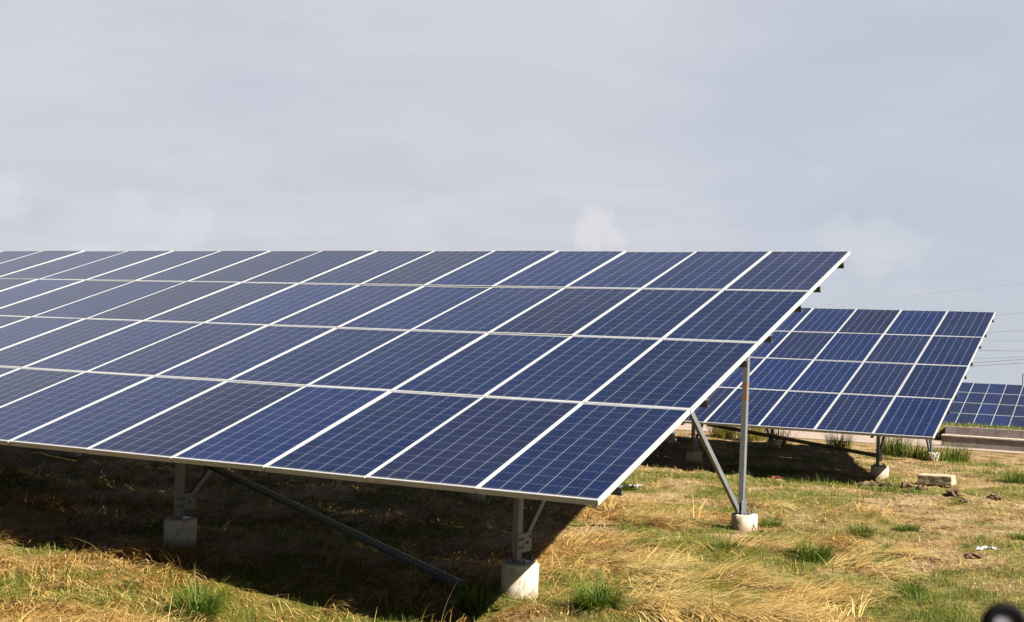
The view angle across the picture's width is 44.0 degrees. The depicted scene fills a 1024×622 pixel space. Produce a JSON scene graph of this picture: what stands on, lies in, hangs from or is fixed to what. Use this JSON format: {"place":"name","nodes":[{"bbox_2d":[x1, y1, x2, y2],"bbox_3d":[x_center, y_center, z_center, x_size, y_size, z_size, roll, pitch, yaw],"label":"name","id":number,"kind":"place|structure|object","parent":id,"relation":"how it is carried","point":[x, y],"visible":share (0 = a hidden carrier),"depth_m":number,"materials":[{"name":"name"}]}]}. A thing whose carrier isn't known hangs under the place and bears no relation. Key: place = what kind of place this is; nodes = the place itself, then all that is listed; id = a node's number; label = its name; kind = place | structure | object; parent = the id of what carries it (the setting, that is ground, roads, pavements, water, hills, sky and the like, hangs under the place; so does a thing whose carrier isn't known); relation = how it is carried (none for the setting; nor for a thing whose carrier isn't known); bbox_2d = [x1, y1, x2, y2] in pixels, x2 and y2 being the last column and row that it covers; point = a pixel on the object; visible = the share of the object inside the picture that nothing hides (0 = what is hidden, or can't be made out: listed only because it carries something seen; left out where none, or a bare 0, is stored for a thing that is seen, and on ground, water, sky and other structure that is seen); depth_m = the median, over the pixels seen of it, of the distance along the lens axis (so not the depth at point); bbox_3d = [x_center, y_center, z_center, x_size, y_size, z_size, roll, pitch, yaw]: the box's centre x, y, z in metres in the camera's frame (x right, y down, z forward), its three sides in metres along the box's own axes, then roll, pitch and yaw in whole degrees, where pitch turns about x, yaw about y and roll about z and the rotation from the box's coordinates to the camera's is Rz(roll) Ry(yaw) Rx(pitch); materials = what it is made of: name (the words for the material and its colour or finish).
{"place":"outdoors","nodes":[
{"label":"outdoors","id":0,"kind":"place"},
{"bbox_2d":[0,424,1023,621],"bbox_3d":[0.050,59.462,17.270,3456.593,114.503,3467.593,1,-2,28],"label":"ground","id":1,"kind":"structure","parent":0,"point":[10,455],"depth_m":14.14,"materials":[{"name":"brown plant"}]},
{"bbox_2d":[95,571,146,591],"bbox_3d":[-3.203,2.222,10.402,0.444,0.156,0.495,3,-2,-20],"label":"grass tuft","id":2,"kind":"object","parent":1,"relation":"on","point":[121,585],"visible":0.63,"depth_m":10.35,"materials":[{"name":"plant"}]},
{"bbox_2d":[154,567,251,621],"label":"grass tuft","id":3,"kind":"object","parent":1,"relation":"on","point":[205,605],"visible":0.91,"depth_m":9.82,"materials":[{"name":"green plant"}]},
{"bbox_2d":[0,250,849,598],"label":"solar array","id":4,"kind":"object","parent":1,"relation":"on","point":[584,378],"visible":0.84,"depth_m":13.36,"materials":[{"name":"glass"}]},
{"bbox_2d":[435,573,509,618],"bbox_3d":[-0.272,2.280,10.235,0.740,0.350,0.720,1,-2,28],"label":"grass tuft","id":5,"kind":"object","parent":1,"relation":"on","point":[477,605],"visible":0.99,"depth_m":10.17,"materials":[{"name":"green plant"}]},
{"bbox_2d":[128,445,1023,621],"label":"soil crumbs","id":6,"kind":"object","parent":1,"relation":"on","point":[896,504],"visible":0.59,"depth_m":18.41,"materials":[{"name":"brown soil"}]},
{"bbox_2d":[555,570,640,612],"bbox_3d":[0.676,2.227,10.035,0.768,0.353,0.796,3,-2,-30],"label":"grass tuft","id":7,"kind":"object","parent":1,"relation":"on","point":[595,600],"visible":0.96,"depth_m":9.99,"materials":[{"name":"green plant"}]},
{"bbox_2d":[620,479,639,490],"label":"grass tuft","id":8,"kind":"object","parent":1,"relation":"on","point":[624,487],"visible":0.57,"depth_m":19.15,"materials":[{"name":"green plant"}]},
{"bbox_2d":[697,532,744,551],"bbox_3d":[2.221,2.492,13.633,0.695,0.231,0.704,1,-2,28],"label":"grass tuft","id":9,"kind":"object","parent":1,"relation":"on","point":[721,545],"visible":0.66,"depth_m":13.65,"materials":[{"name":"green plant"}]},
{"bbox_2d":[705,425,738,437],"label":"weed clump","id":10,"kind":"object","parent":1,"relation":"on","point":[720,433],"visible":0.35,"depth_m":32.20,"materials":[{"name":"green plant"}]},
{"bbox_2d":[735,427,769,440],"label":"weed clump","id":11,"kind":"object","parent":1,"relation":"on","point":[754,437],"visible":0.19,"depth_m":31.48,"materials":[{"name":"green plant"}]},
{"bbox_2d":[758,512,784,526],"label":"grass tuft","id":12,"kind":"object","parent":1,"relation":"on","point":[771,523],"visible":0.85,"depth_m":15.58,"materials":[{"name":"green plant"}]},
{"bbox_2d":[764,429,796,445],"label":"weed clump","id":13,"kind":"object","parent":1,"relation":"on","point":[784,442],"visible":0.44,"depth_m":30.31,"materials":[{"name":"green plant"}]},
{"bbox_2d":[783,534,841,564],"bbox_3d":[3.159,2.486,13.276,0.831,0.361,0.827,1,-2,28],"label":"grass tuft","id":14,"kind":"object","parent":1,"relation":"on","point":[811,554],"visible":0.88,"depth_m":13.20,"materials":[{"name":"green plant"}]},
{"bbox_2d":[675,307,994,478],"bbox_3d":[1.256,1.479,28.672,17.246,3.668,7.545,1,-2,28],"label":"solar array","id":15,"kind":"object","parent":1,"relation":"on","point":[882,373],"visible":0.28,"depth_m":24.86,"materials":[{"name":"glass"}]},
{"bbox_2d":[822,433,858,448],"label":"weed clump","id":16,"kind":"object","parent":1,"relation":"on","point":[836,441],"visible":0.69,"depth_m":29.40,"materials":[{"name":"plant"}]},
{"bbox_2d":[842,517,882,538],"bbox_3d":[4.153,2.578,15.056,0.625,0.314,0.599,4,-2,-42],"label":"grass tuft","id":17,"kind":"object","parent":1,"relation":"on","point":[862,531],"visible":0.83,"depth_m":14.98,"materials":[{"name":"green plant"}]},
{"bbox_2d":[844,576,885,590],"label":"grass tuft","id":18,"kind":"object","parent":1,"relation":"on","point":[861,584],"visible":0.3,"depth_m":11.66,"materials":[{"name":"plant"}]},
{"bbox_2d":[855,480,879,486],"bbox_3d":[6.071,2.999,21.738,0.433,0.211,0.262,2,-2,5],"label":"soil clod","id":19,"kind":"object","parent":1,"relation":"on","point":[870,482],"visible":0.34,"depth_m":21.70,"materials":[{"name":"brown soil"}]},
{"bbox_2d":[866,586,907,603],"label":"grass tuft","id":20,"kind":"object","parent":1,"relation":"on","point":[889,597],"visible":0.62,"depth_m":11.07,"materials":[{"name":"plant"}]},
{"bbox_2d":[881,482,893,486],"bbox_3d":[6.312,2.944,21.341,0.260,0.152,0.170,1,-2,28],"label":"soil clod","id":21,"kind":"object","parent":1,"relation":"on","point":[885,484],"visible":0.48,"depth_m":21.29,"materials":[{"name":"brown soil"}]},
{"bbox_2d":[865,436,917,456],"bbox_3d":[8.495,2.893,28.350,1.438,0.715,1.175,1,-2,28],"label":"weed clump","id":22,"kind":"object","parent":1,"relation":"on","point":[897,447],"visible":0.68,"depth_m":28.18,"materials":[{"name":"green plant"}]},
{"bbox_2d":[892,522,923,531],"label":"grass tuft","id":23,"kind":"object","parent":1,"relation":"on","point":[905,527],"visible":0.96,"depth_m":15.74,"materials":[{"name":"green plant"}]},
{"bbox_2d":[899,482,916,487],"bbox_3d":[6.594,2.922,21.073,0.170,0.159,0.307,4,-2,-45],"label":"soil clod","id":24,"kind":"object","parent":1,"relation":"on","point":[903,484],"visible":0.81,"depth_m":21.07,"materials":[{"name":"brown soil"}]},
{"bbox_2d":[886,575,930,598],"bbox_3d":[3.597,2.494,11.517,0.493,0.233,0.520,1,-2,28],"label":"grass tuft","id":25,"kind":"object","parent":1,"relation":"on","point":[911,585],"visible":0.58,"depth_m":11.52,"materials":[{"name":"green plant"}]},
{"bbox_2d":[903,440,934,458],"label":"weed clump","id":26,"kind":"object","parent":1,"relation":"on","point":[911,452],"visible":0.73,"depth_m":27.83,"materials":[{"name":"green plant"}]},
{"bbox_2d":[915,485,927,490],"bbox_3d":[6.739,2.924,20.895,0.211,0.132,0.201,3,-2,-10],"label":"soil clod","id":27,"kind":"object","parent":1,"relation":"on","point":[922,488],"visible":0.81,"depth_m":20.85,"materials":[{"name":"brown soil"}]},
{"bbox_2d":[917,473,955,485],"bbox_3d":[7.344,2.914,21.933,0.592,0.176,0.288,-1,-1,34],"label":"concrete block","id":28,"kind":"object","parent":1,"relation":"on","point":[936,479],"depth_m":21.82,"materials":[{"name":"grey concrete"}]},
{"bbox_2d":[920,445,952,460],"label":"weed clump","id":29,"kind":"object","parent":1,"relation":"on","point":[940,452],"visible":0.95,"depth_m":27.36,"materials":[{"name":"plant"}]},
{"bbox_2d":[946,488,963,496],"bbox_3d":[6.747,2.780,19.331,0.264,0.171,0.176,2,-2,12],"label":"soil clod","id":30,"kind":"object","parent":1,"relation":"on","point":[954,492],"visible":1,"depth_m":19.27,"materials":[{"name":"brown soil"}]},
{"bbox_2d":[937,440,973,461],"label":"weed clump","id":31,"kind":"object","parent":1,"relation":"on","point":[956,454],"visible":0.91,"depth_m":27.41,"materials":[{"name":"green plant"}]},
{"bbox_2d":[959,497,969,502],"bbox_3d":[6.796,2.858,19.057,0.147,0.108,0.152,2,-2,-1],"label":"soil clod","id":32,"kind":"object","parent":1,"relation":"on","point":[964,499],"visible":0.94,"depth_m":19.02,"materials":[{"name":"brown soil"}]},
{"bbox_2d":[963,552,981,558],"bbox_3d":[4.946,2.630,13.593,0.192,0.093,0.168,2,-2,-6],"label":"soil clod","id":33,"kind":"object","parent":1,"relation":"on","point":[970,555],"visible":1,"depth_m":13.56,"materials":[{"name":"brown soil"}]},
{"bbox_2d":[941,382,1023,427],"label":"solar array","id":34,"kind":"object","parent":1,"relation":"on","point":[988,404],"visible":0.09,"depth_m":78.86,"materials":[{"name":"glass"}]},
{"bbox_2d":[941,434,1023,451],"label":"wall","id":35,"kind":"structure","parent":1,"relation":"on","point":[997,443],"depth_m":31.78,"materials":[{"name":"concrete"}]},
{"bbox_2d":[941,421,1023,429],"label":"bank grass","id":36,"kind":"structure","parent":1,"relation":"on","point":[987,425],"depth_m":34.58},
{"bbox_2d":[945,426,1023,438],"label":"bank wall","id":37,"kind":"structure","parent":1,"relation":"on","point":[987,432],"depth_m":33.84,"materials":[{"name":"grey concrete"}]},
{"bbox_2d":[974,545,998,549],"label":"crumpled litter","id":38,"kind":"object","parent":1,"relation":"on","point":[992,547],"visible":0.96,"depth_m":13.83,"materials":[{"name":"white plastic"}]},
{"bbox_2d":[987,493,1001,500],"bbox_3d":[7.216,2.793,18.952,0.181,0.134,0.173,3,-2,-16],"label":"soil clod","id":39,"kind":"object","parent":1,"relation":"on","point":[993,496],"visible":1,"depth_m":18.91,"materials":[{"name":"brown soil"}]},
{"bbox_2d":[981,602,1023,621],"bbox_3d":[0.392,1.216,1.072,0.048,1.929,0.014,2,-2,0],"label":"tire","id":40,"kind":"object","parent":1,"relation":"on","point":[1002,612],"visible":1,"depth_m":1.09,"materials":[{"name":"black rubber"}]},
{"bbox_2d":[996,464,1023,483],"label":"grass tuft","id":41,"kind":"object","parent":1,"relation":"on","point":[1013,479],"visible":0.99,"depth_m":22.72,"materials":[{"name":"green plant"}]},
{"bbox_2d":[1004,528,1023,540],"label":"grass tuft","id":42,"kind":"object","parent":1,"relation":"on","point":[1018,537],"visible":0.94,"depth_m":15.31,"materials":[{"name":"green plant"}]},
{"bbox_2d":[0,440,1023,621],"bbox_3d":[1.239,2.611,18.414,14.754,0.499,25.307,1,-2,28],"label":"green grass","id":43,"kind":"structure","parent":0,"point":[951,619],"depth_m":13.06,"materials":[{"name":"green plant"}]},
{"bbox_2d":[626,484,641,487],"bbox_3d":[1.844,2.651,19.235,0.281,0.058,0.175,2,-2,-7],"label":"torn wrapper","id":44,"kind":"object","parent":43,"relation":"on","point":[637,485],"visible":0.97,"depth_m":19.20,"materials":[{"name":"white plastic"}]},
{"bbox_2d":[0,0,1023,384],"label":"sky","id":45,"kind":"structure","parent":0,"point":[889,134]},
{"bbox_2d":[676,423,1023,453],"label":"path","id":46,"kind":"structure","parent":0,"point":[812,435],"depth_m":34.09,"materials":[{"name":"grey concrete"}]},
{"bbox_2d":[811,283,1023,306],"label":"overhead wire","id":47,"kind":"object","parent":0,"point":[922,294],"visible":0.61,"depth_m":119.65,"materials":[{"name":"black metal"}]}
]}

